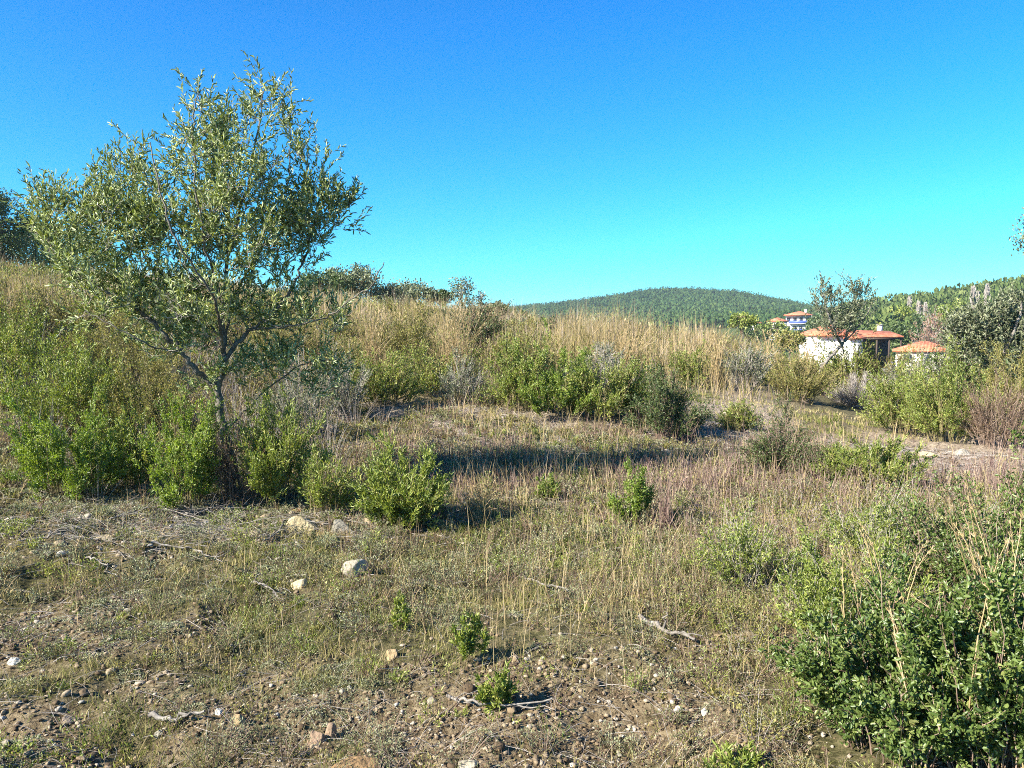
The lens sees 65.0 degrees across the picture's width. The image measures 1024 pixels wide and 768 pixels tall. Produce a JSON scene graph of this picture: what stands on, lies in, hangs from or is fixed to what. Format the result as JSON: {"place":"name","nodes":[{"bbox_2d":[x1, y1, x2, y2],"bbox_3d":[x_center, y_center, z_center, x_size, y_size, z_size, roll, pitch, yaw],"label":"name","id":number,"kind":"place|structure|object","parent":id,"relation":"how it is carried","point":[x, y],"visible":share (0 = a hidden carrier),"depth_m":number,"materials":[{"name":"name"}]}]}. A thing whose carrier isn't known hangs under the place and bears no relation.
{"place":"outdoors","nodes":[
{"label":"outdoors","id":0,"kind":"place"},
{"bbox_2d":[0,298,1023,767],"bbox_3d":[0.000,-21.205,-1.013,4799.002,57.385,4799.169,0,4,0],"label":"ground","id":1,"kind":"structure","parent":0,"point":[838,750],"depth_m":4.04,"materials":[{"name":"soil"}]},
{"bbox_2d":[0,187,38,265],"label":"pine tree","id":2,"kind":"object","parent":1,"relation":"on","point":[7,238],"visible":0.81,"depth_m":43.41,"materials":[{"name":"green plant"}]},
{"bbox_2d":[0,270,64,338],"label":"shrub","id":3,"kind":"object","parent":1,"relation":"on","point":[39,310],"visible":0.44,"depth_m":14.84,"materials":[{"name":"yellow plant"}]},
{"bbox_2d":[0,281,65,392],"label":"shrub","id":4,"kind":"object","parent":1,"relation":"on","point":[6,337],"visible":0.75,"depth_m":11.12,"materials":[{"name":"green plant"}]},
{"bbox_2d":[0,213,75,266],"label":"olive tree","id":5,"kind":"object","parent":1,"relation":"on","point":[22,256],"visible":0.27,"depth_m":44.79,"materials":[{"name":"green plant"}]},
{"bbox_2d":[0,384,133,501],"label":"shrub","id":6,"kind":"object","parent":1,"relation":"on","point":[36,466],"visible":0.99,"depth_m":6.88,"materials":[{"name":"green plant"}]},
{"bbox_2d":[14,264,122,338],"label":"shrub","id":7,"kind":"object","parent":1,"relation":"on","point":[54,308],"visible":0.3,"depth_m":15.86,"materials":[{"name":"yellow plant"}]},
{"bbox_2d":[0,317,166,442],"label":"shrub","id":8,"kind":"object","parent":1,"relation":"on","point":[70,382],"visible":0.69,"depth_m":9.18,"materials":[{"name":"green plant"}]},
{"bbox_2d":[66,381,165,492],"bbox_3d":[-3.597,0.485,7.597,0.805,1.073,0.861,2,4,25],"label":"shrub","id":9,"kind":"object","parent":1,"relation":"on","point":[141,455],"visible":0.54,"depth_m":7.48,"materials":[{"name":"green plant"}]},
{"bbox_2d":[48,277,194,387],"bbox_3d":[-5.777,-0.865,12.200,1.992,1.927,1.952,2,4,31],"label":"shrub","id":10,"kind":"object","parent":1,"relation":"on","point":[89,339],"visible":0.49,"depth_m":11.95,"materials":[{"name":"green plant"}]},
{"bbox_2d":[72,320,210,446],"bbox_3d":[-4.246,0.024,9.273,1.452,1.551,1.433,-3,5,-38],"label":"shrub","id":11,"kind":"object","parent":1,"relation":"on","point":[154,393],"visible":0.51,"depth_m":9.26,"materials":[{"name":"green plant"}]},
{"bbox_2d":[129,377,235,508],"bbox_3d":[-2.833,0.525,7.035,0.837,1.184,0.877,4,5,43],"label":"shrub","id":12,"kind":"object","parent":1,"relation":"on","point":[197,480],"visible":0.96,"depth_m":6.95,"materials":[{"name":"green plant"}]},
{"bbox_2d":[2,50,383,499],"bbox_3d":[-2.728,-0.928,7.240,3.246,4.058,1.884,0,4,0],"label":"olive tree","id":13,"kind":"object","parent":1,"relation":"on","point":[138,209],"visible":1,"depth_m":7.07,"materials":[{"name":"green plant"}]},
{"bbox_2d":[0,293,392,503],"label":"shrub","id":14,"kind":"object","parent":1,"relation":"on","point":[223,395],"visible":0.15,"depth_m":11.03,"materials":[{"name":"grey plant"}]},
{"bbox_2d":[0,261,400,381],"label":"scrub","id":15,"kind":"object","parent":1,"relation":"on","point":[44,275],"visible":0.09,"depth_m":19.68,"materials":[{"name":"yellow plant"}]},
{"bbox_2d":[0,278,438,495],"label":"undergrowth","id":16,"kind":"object","parent":1,"relation":"on","point":[258,392],"visible":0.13,"depth_m":10.82,"materials":[{"name":"green plant"}]},
{"bbox_2d":[203,388,271,509],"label":"dry shrub","id":17,"kind":"object","parent":1,"relation":"on","point":[227,467],"visible":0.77,"depth_m":7.12,"materials":[{"name":"brown plant"}]},
{"bbox_2d":[0,476,478,565],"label":"brush litter","id":18,"kind":"object","parent":1,"relation":"on","point":[84,519],"visible":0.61,"depth_m":6.22,"materials":[{"name":"brown plant"}]},
{"bbox_2d":[223,376,336,508],"bbox_3d":[-2.076,0.535,7.180,0.904,1.188,0.922,-3,5,-35],"label":"shrub","id":19,"kind":"object","parent":1,"relation":"on","point":[267,477],"visible":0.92,"depth_m":7.14,"materials":[{"name":"green plant"}]},
{"bbox_2d":[245,310,326,366],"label":"shrub","id":20,"kind":"object","parent":1,"relation":"on","point":[307,340],"visible":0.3,"depth_m":15.31,"materials":[{"name":"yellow plant"}]},
{"bbox_2d":[0,477,584,573],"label":"rubble","id":21,"kind":"object","parent":1,"relation":"on","point":[148,545],"visible":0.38,"depth_m":6.01,"materials":[{"name":"stone"}]},
{"bbox_2d":[249,332,343,439],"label":"shrub","id":22,"kind":"object","parent":1,"relation":"on","point":[279,402],"visible":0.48,"depth_m":10.12,"materials":[{"name":"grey plant"}]},
{"bbox_2d":[290,266,360,296],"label":"skyline tree","id":23,"kind":"object","parent":1,"relation":"on","point":[333,281],"visible":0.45,"depth_m":43.34,"materials":[{"name":"green plant"}]},
{"bbox_2d":[296,444,369,513],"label":"shrub","id":24,"kind":"object","parent":1,"relation":"on","point":[321,490],"visible":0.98,"depth_m":6.79,"materials":[{"name":"green plant"}]},
{"bbox_2d":[308,334,372,420],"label":"shrub","id":25,"kind":"object","parent":1,"relation":"on","point":[340,391],"visible":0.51,"depth_m":11.80,"materials":[{"name":"grey plant"}]},
{"bbox_2d":[324,327,380,388],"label":"shrub","id":26,"kind":"object","parent":1,"relation":"on","point":[356,352],"visible":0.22,"depth_m":13.75,"materials":[{"name":"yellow plant"}]},
{"bbox_2d":[320,261,386,300],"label":"skyline tree","id":27,"kind":"object","parent":1,"relation":"on","point":[366,277],"visible":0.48,"depth_m":45.22,"materials":[{"name":"green plant"}]},
{"bbox_2d":[345,309,395,372],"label":"grass tussock","id":28,"kind":"object","parent":1,"relation":"on","point":[369,348],"depth_m":14.98,"materials":[{"name":"plant"}]},
{"bbox_2d":[343,345,432,407],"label":"shrub","id":29,"kind":"object","parent":1,"relation":"on","point":[384,388],"visible":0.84,"depth_m":12.54,"materials":[{"name":"green plant"}]},
{"bbox_2d":[0,255,791,402],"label":"tall dry grass","id":30,"kind":"structure","parent":1,"relation":"on","point":[603,333],"depth_m":23.33,"materials":[{"name":"plant"}]},
{"bbox_2d":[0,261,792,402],"bbox_3d":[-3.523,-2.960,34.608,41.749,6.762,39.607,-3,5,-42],"label":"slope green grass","id":31,"kind":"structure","parent":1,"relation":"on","point":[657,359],"depth_m":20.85,"materials":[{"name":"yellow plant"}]},
{"bbox_2d":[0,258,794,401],"bbox_3d":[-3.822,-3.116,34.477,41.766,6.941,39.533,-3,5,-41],"label":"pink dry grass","id":32,"kind":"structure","parent":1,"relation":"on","point":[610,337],"depth_m":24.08,"materials":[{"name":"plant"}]},
{"bbox_2d":[343,430,453,533],"bbox_3d":[-0.917,0.793,6.594,0.915,0.865,0.828,0,4,0],"label":"shrub","id":33,"kind":"object","parent":1,"relation":"on","point":[401,499],"visible":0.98,"depth_m":6.44,"materials":[{"name":"green plant"}]},
{"bbox_2d":[389,588,412,632],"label":"weed","id":34,"kind":"object","parent":1,"relation":"on","point":[398,607],"visible":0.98,"depth_m":4.27,"materials":[{"name":"green plant"}]},
{"bbox_2d":[363,277,441,302],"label":"skyline tree","id":35,"kind":"object","parent":1,"relation":"on","point":[417,289],"visible":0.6,"depth_m":46.86,"materials":[{"name":"green plant"}]},
{"bbox_2d":[359,293,454,362],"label":"shrub","id":36,"kind":"object","parent":1,"relation":"on","point":[403,337],"visible":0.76,"depth_m":16.62,"materials":[{"name":"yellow plant"}]},
{"bbox_2d":[400,326,469,396],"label":"shrub","id":37,"kind":"object","parent":1,"relation":"on","point":[427,374],"visible":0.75,"depth_m":13.80,"materials":[{"name":"green plant"}]},
{"bbox_2d":[427,346,489,404],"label":"shrub","id":38,"kind":"object","parent":1,"relation":"on","point":[455,388],"visible":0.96,"depth_m":12.93,"materials":[{"name":"grey plant"}]},
{"bbox_2d":[417,296,508,383],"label":"grass tussock","id":39,"kind":"object","parent":1,"relation":"on","point":[452,342],"depth_m":14.76,"materials":[{"name":"plant"}]},
{"bbox_2d":[448,610,493,662],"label":"weed","id":40,"kind":"object","parent":1,"relation":"on","point":[465,638],"visible":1,"depth_m":3.85,"materials":[{"name":"green plant"}]},
{"bbox_2d":[438,291,512,351],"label":"shrub","id":41,"kind":"object","parent":1,"relation":"on","point":[489,328],"visible":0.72,"depth_m":20.55,"materials":[{"name":"green plant"}]},
{"bbox_2d":[447,478,509,523],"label":"grass tussock","id":42,"kind":"object","parent":1,"relation":"on","point":[469,514],"depth_m":6.79,"materials":[{"name":"plant"}]},
{"bbox_2d":[473,658,522,714],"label":"weed","id":43,"kind":"object","parent":1,"relation":"on","point":[502,692],"visible":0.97,"depth_m":3.45,"materials":[{"name":"green plant"}]},
{"bbox_2d":[0,451,1003,767],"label":"moss cushions","id":44,"kind":"object","parent":1,"relation":"on","point":[190,529],"visible":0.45,"depth_m":4.69,"materials":[{"name":"green plant"}]},
{"bbox_2d":[0,452,1020,767],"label":"weed tussocks","id":45,"kind":"object","parent":1,"relation":"on","point":[296,562],"visible":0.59,"depth_m":4.94,"materials":[{"name":"green plant"}]},
{"bbox_2d":[0,375,1020,767],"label":"brown forbs","id":46,"kind":"object","parent":1,"relation":"on","point":[448,549],"visible":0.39,"depth_m":6.05,"materials":[{"name":"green plant"}]},
{"bbox_2d":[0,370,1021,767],"bbox_3d":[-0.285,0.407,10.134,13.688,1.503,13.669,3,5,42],"label":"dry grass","id":47,"kind":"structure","parent":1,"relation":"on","point":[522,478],"depth_m":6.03,"materials":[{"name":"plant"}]},
{"bbox_2d":[0,394,1021,762],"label":"green forbs","id":48,"kind":"object","parent":1,"relation":"on","point":[64,686],"visible":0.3,"depth_m":5.17,"materials":[{"name":"green plant"}]},
{"bbox_2d":[0,261,1022,408],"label":"slope bushes","id":49,"kind":"object","parent":1,"relation":"on","point":[210,306],"visible":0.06,"depth_m":19.29,"materials":[{"name":"green plant"}]},
{"bbox_2d":[0,388,1023,767],"bbox_3d":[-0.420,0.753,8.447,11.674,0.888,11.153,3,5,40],"label":"olive forbs","id":50,"kind":"object","parent":1,"relation":"on","point":[558,517],"visible":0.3,"depth_m":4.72,"materials":[{"name":"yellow plant"}]},
{"bbox_2d":[0,387,1023,610],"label":"dry stalk mat","id":51,"kind":"object","parent":1,"relation":"on","point":[994,482],"visible":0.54,"depth_m":8.33,"materials":[{"name":"beige plant"}]},
{"bbox_2d":[0,441,1023,767],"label":"green tussocks","id":52,"kind":"object","parent":1,"relation":"on","point":[364,547],"visible":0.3,"depth_m":5.23,"materials":[{"name":"green plant"}]},
{"bbox_2d":[0,380,1023,767],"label":"ground weeds","id":53,"kind":"object","parent":1,"relation":"on","point":[84,742],"visible":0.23,"depth_m":5.29,"materials":[{"name":"green plant"}]},
{"bbox_2d":[0,395,1023,767],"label":"twig litter","id":54,"kind":"object","parent":1,"relation":"on","point":[944,455],"visible":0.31,"depth_m":5.27,"materials":[{"name":"brown wood"}]},
{"bbox_2d":[3,262,1022,399],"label":"slope straw bushes","id":55,"kind":"object","parent":1,"relation":"on","point":[535,326],"visible":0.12,"depth_m":20.15,"materials":[{"name":"yellow plant"}]},
{"bbox_2d":[476,328,555,412],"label":"shrub","id":56,"kind":"object","parent":1,"relation":"on","point":[507,387],"visible":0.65,"depth_m":12.49,"materials":[{"name":"green plant"}]},
{"bbox_2d":[478,313,560,375],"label":"shrub","id":57,"kind":"object","parent":1,"relation":"on","point":[529,350],"visible":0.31,"depth_m":16.87,"materials":[{"name":"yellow plant"}]},
{"bbox_2d":[507,314,604,422],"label":"shrub","id":58,"kind":"object","parent":1,"relation":"on","point":[538,400],"visible":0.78,"depth_m":12.29,"materials":[{"name":"green plant"}]},
{"bbox_2d":[550,343,639,425],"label":"shrub","id":59,"kind":"object","parent":1,"relation":"on","point":[614,397],"visible":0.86,"depth_m":12.23,"materials":[{"name":"green plant"}]},
{"bbox_2d":[560,336,642,387],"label":"shrub","id":60,"kind":"object","parent":1,"relation":"on","point":[605,356],"visible":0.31,"depth_m":16.43,"materials":[{"name":"grey plant"}]},
{"bbox_2d":[606,456,657,527],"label":"shrub","id":61,"kind":"object","parent":1,"relation":"on","point":[640,492],"visible":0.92,"depth_m":6.77,"materials":[{"name":"green plant"}]},
{"bbox_2d":[604,318,664,370],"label":"grass tussock","id":62,"kind":"object","parent":1,"relation":"on","point":[626,357],"depth_m":19.09,"materials":[{"name":"plant"}]},
{"bbox_2d":[601,354,673,417],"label":"shrub","id":63,"kind":"object","parent":1,"relation":"on","point":[638,380],"visible":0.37,"depth_m":12.57,"materials":[{"name":"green plant"}]},
{"bbox_2d":[645,466,691,530],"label":"grass tussock","id":64,"kind":"object","parent":1,"relation":"on","point":[666,504],"depth_m":6.71,"materials":[{"name":"beige plant"}]},
{"bbox_2d":[618,355,719,443],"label":"shrub","id":65,"kind":"object","parent":1,"relation":"on","point":[666,411],"visible":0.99,"depth_m":11.42,"materials":[{"name":"green plant"}]},
{"bbox_2d":[509,286,837,330],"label":"distant forest","id":66,"kind":"object","parent":1,"relation":"on","point":[716,309],"visible":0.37,"depth_m":676.64,"materials":[{"name":"green plant"}]},
{"bbox_2d":[667,333,710,388],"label":"shrub","id":67,"kind":"object","parent":1,"relation":"on","point":[682,365],"visible":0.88,"depth_m":17.31,"materials":[{"name":"green plant"}]},
{"bbox_2d":[702,325,738,389],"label":"grass tussock","id":68,"kind":"object","parent":1,"relation":"on","point":[717,365],"depth_m":17.34,"materials":[{"name":"plant"}]},
{"bbox_2d":[696,736,771,767],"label":"weed","id":69,"kind":"object","parent":1,"relation":"on","point":[742,760],"visible":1,"depth_m":2.94,"materials":[{"name":"green plant"}]},
{"bbox_2d":[711,397,769,430],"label":"shrub","id":70,"kind":"object","parent":1,"relation":"on","point":[739,418],"visible":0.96,"depth_m":12.29,"materials":[{"name":"green plant"}]},
{"bbox_2d":[677,493,805,595],"bbox_3d":[1.490,1.001,5.085,0.792,0.646,0.717,-2,4,-26],"label":"shrub","id":71,"kind":"object","parent":1,"relation":"on","point":[752,562],"visible":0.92,"depth_m":5.04,"materials":[{"name":"green plant"}]},
{"bbox_2d":[720,337,777,386],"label":"shrub","id":72,"kind":"object","parent":1,"relation":"on","point":[752,369],"visible":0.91,"depth_m":18.60,"materials":[{"name":"grey plant"}]},
{"bbox_2d":[728,385,822,473],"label":"shrub","id":73,"kind":"object","parent":1,"relation":"on","point":[764,449],"visible":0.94,"depth_m":9.01,"materials":[{"name":"green plant"}]},
{"bbox_2d":[761,342,840,404],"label":"shrub","id":74,"kind":"object","parent":1,"relation":"on","point":[809,379],"visible":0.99,"depth_m":16.78,"materials":[{"name":"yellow plant"}]},
{"bbox_2d":[787,438,855,481],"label":"shrub","id":75,"kind":"object","parent":1,"relation":"on","point":[816,454],"visible":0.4,"depth_m":8.51,"materials":[{"name":"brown plant"}]},
{"bbox_2d":[804,268,880,370],"bbox_3d":[9.444,-1.645,23.055,2.417,3.284,1.561,-2,4,-22],"label":"olive tree","id":76,"kind":"object","parent":1,"relation":"on","point":[850,312],"visible":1,"depth_m":22.88,"materials":[{"name":"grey plant"}]},
{"bbox_2d":[674,462,1018,751],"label":"foreground undergrowth","id":77,"kind":"object","parent":1,"relation":"on","point":[712,692],"visible":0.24,"depth_m":5.21,"materials":[{"name":"yellow plant"}]},
{"bbox_2d":[799,325,903,372],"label":"white house","id":78,"kind":"structure","parent":1,"relation":"on","point":[880,338],"depth_m":99.98,"materials":[{"name":"paint"}]},
{"bbox_2d":[815,321,894,386],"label":"shrub","id":79,"kind":"object","parent":1,"relation":"on","point":[856,359],"visible":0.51,"depth_m":23.13,"materials":[{"name":"green plant"}]},
{"bbox_2d":[825,370,898,411],"bbox_3d":[7.785,0.146,17.764,1.671,0.983,1.622,0,4,0],"label":"brushwood","id":80,"kind":"object","parent":1,"relation":"on","point":[851,399],"visible":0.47,"depth_m":17.62,"materials":[{"name":"grey plant"}]},
{"bbox_2d":[770,507,955,647],"bbox_3d":[1.621,0.996,3.915,0.708,0.744,0.773,-2,5,-32],"label":"shrub","id":81,"kind":"object","parent":1,"relation":"on","point":[816,590],"visible":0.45,"depth_m":3.88,"materials":[{"name":"green plant"}]},
{"bbox_2d":[811,470,929,559],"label":"shrub","id":82,"kind":"object","parent":1,"relation":"on","point":[878,516],"visible":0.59,"depth_m":5.57,"materials":[{"name":"green plant"}]},
{"bbox_2d":[808,427,936,490],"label":"shrub","id":83,"kind":"object","parent":1,"relation":"on","point":[889,452],"visible":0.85,"depth_m":8.12,"materials":[{"name":"green plant"}]},
{"bbox_2d":[832,523,935,719],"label":"dry stalks","id":84,"kind":"object","parent":1,"relation":"on","point":[860,573],"visible":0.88,"depth_m":3.23,"materials":[{"name":"plant"}]},
{"bbox_2d":[850,341,921,384],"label":"shrub","id":85,"kind":"object","parent":1,"relation":"on","point":[891,364],"visible":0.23,"depth_m":22.96,"materials":[{"name":"green plant"}]},
{"bbox_2d":[758,540,1017,767],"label":"shrub","id":86,"kind":"object","parent":1,"relation":"on","point":[860,696],"visible":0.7,"depth_m":2.98,"materials":[{"name":"green plant"}]},
{"bbox_2d":[871,317,933,347],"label":"valley tree","id":87,"kind":"object","parent":1,"relation":"on","point":[903,331],"visible":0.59,"depth_m":127.96,"materials":[{"name":"green plant"}]},
{"bbox_2d":[852,346,957,436],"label":"shrub","id":88,"kind":"object","parent":1,"relation":"on","point":[889,412],"visible":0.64,"depth_m":13.24,"materials":[{"name":"green plant"}]},
{"bbox_2d":[876,321,959,397],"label":"shrub","id":89,"kind":"object","parent":1,"relation":"on","point":[918,363],"visible":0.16,"depth_m":20.93,"materials":[{"name":"green plant"}]},
{"bbox_2d":[892,341,947,377],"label":"house","id":90,"kind":"structure","parent":1,"relation":"on","point":[926,345],"depth_m":91.59,"materials":[{"name":"ceramic"}]},
{"bbox_2d":[833,274,1023,348],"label":"hillside forest","id":91,"kind":"object","parent":1,"relation":"on","point":[941,296],"visible":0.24,"depth_m":287.18,"materials":[{"name":"green plant"}]},
{"bbox_2d":[909,305,947,345],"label":"blossoming shrub","id":92,"kind":"object","parent":1,"relation":"on","point":[930,333],"visible":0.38,"depth_m":111.36,"materials":[{"name":"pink plant"}]},
{"bbox_2d":[853,466,1023,607],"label":"shrub","id":93,"kind":"object","parent":1,"relation":"on","point":[944,567],"visible":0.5,"depth_m":4.77,"materials":[{"name":"green plant"}]},
{"bbox_2d":[880,548,1023,767],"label":"shrub","id":94,"kind":"object","parent":1,"relation":"on","point":[952,666],"visible":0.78,"depth_m":2.72,"materials":[{"name":"green plant"}]},
{"bbox_2d":[886,513,1023,767],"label":"dry stalks","id":95,"kind":"object","parent":1,"relation":"on","point":[920,601],"visible":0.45,"depth_m":2.83,"materials":[{"name":"plant"}]},
{"bbox_2d":[886,333,1023,444],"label":"shrub","id":96,"kind":"object","parent":1,"relation":"on","point":[925,412],"visible":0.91,"depth_m":12.12,"materials":[{"name":"green plant"}]},
{"bbox_2d":[909,295,1009,397],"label":"shrub","id":97,"kind":"object","parent":1,"relation":"on","point":[967,368],"visible":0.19,"depth_m":20.62,"materials":[{"name":"green plant"}]},
{"bbox_2d":[914,420,1023,628],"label":"shrub","id":98,"kind":"object","parent":1,"relation":"on","point":[1014,514],"visible":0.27,"depth_m":4.15,"materials":[{"name":"green plant"}]},
{"bbox_2d":[929,281,1023,418],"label":"olive tree","id":99,"kind":"object","parent":1,"relation":"on","point":[1004,325],"visible":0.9,"depth_m":16.45,"materials":[{"name":"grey plant"}]},
{"bbox_2d":[939,469,1023,767],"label":"dry stalks","id":100,"kind":"object","parent":1,"relation":"on","point":[976,568],"visible":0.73,"depth_m":2.81,"materials":[{"name":"plant"}]},
{"bbox_2d":[945,364,1023,449],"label":"dry shrub","id":101,"kind":"object","parent":1,"relation":"on","point":[985,426],"visible":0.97,"depth_m":11.41,"materials":[{"name":"brown plant"}]},
{"bbox_2d":[975,337,1023,427],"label":"shrub","id":102,"kind":"object","parent":1,"relation":"on","point":[992,381],"visible":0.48,"depth_m":14.35,"materials":[{"name":"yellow plant"}]},
{"bbox_2d":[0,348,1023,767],"bbox_3d":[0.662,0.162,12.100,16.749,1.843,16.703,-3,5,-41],"label":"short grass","id":103,"kind":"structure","parent":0,"point":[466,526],"depth_m":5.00,"materials":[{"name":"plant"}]},
{"bbox_2d":[0,0,1023,308],"label":"sky","id":104,"kind":"structure","parent":0,"point":[532,151],"materials":[{"name":"blue"}]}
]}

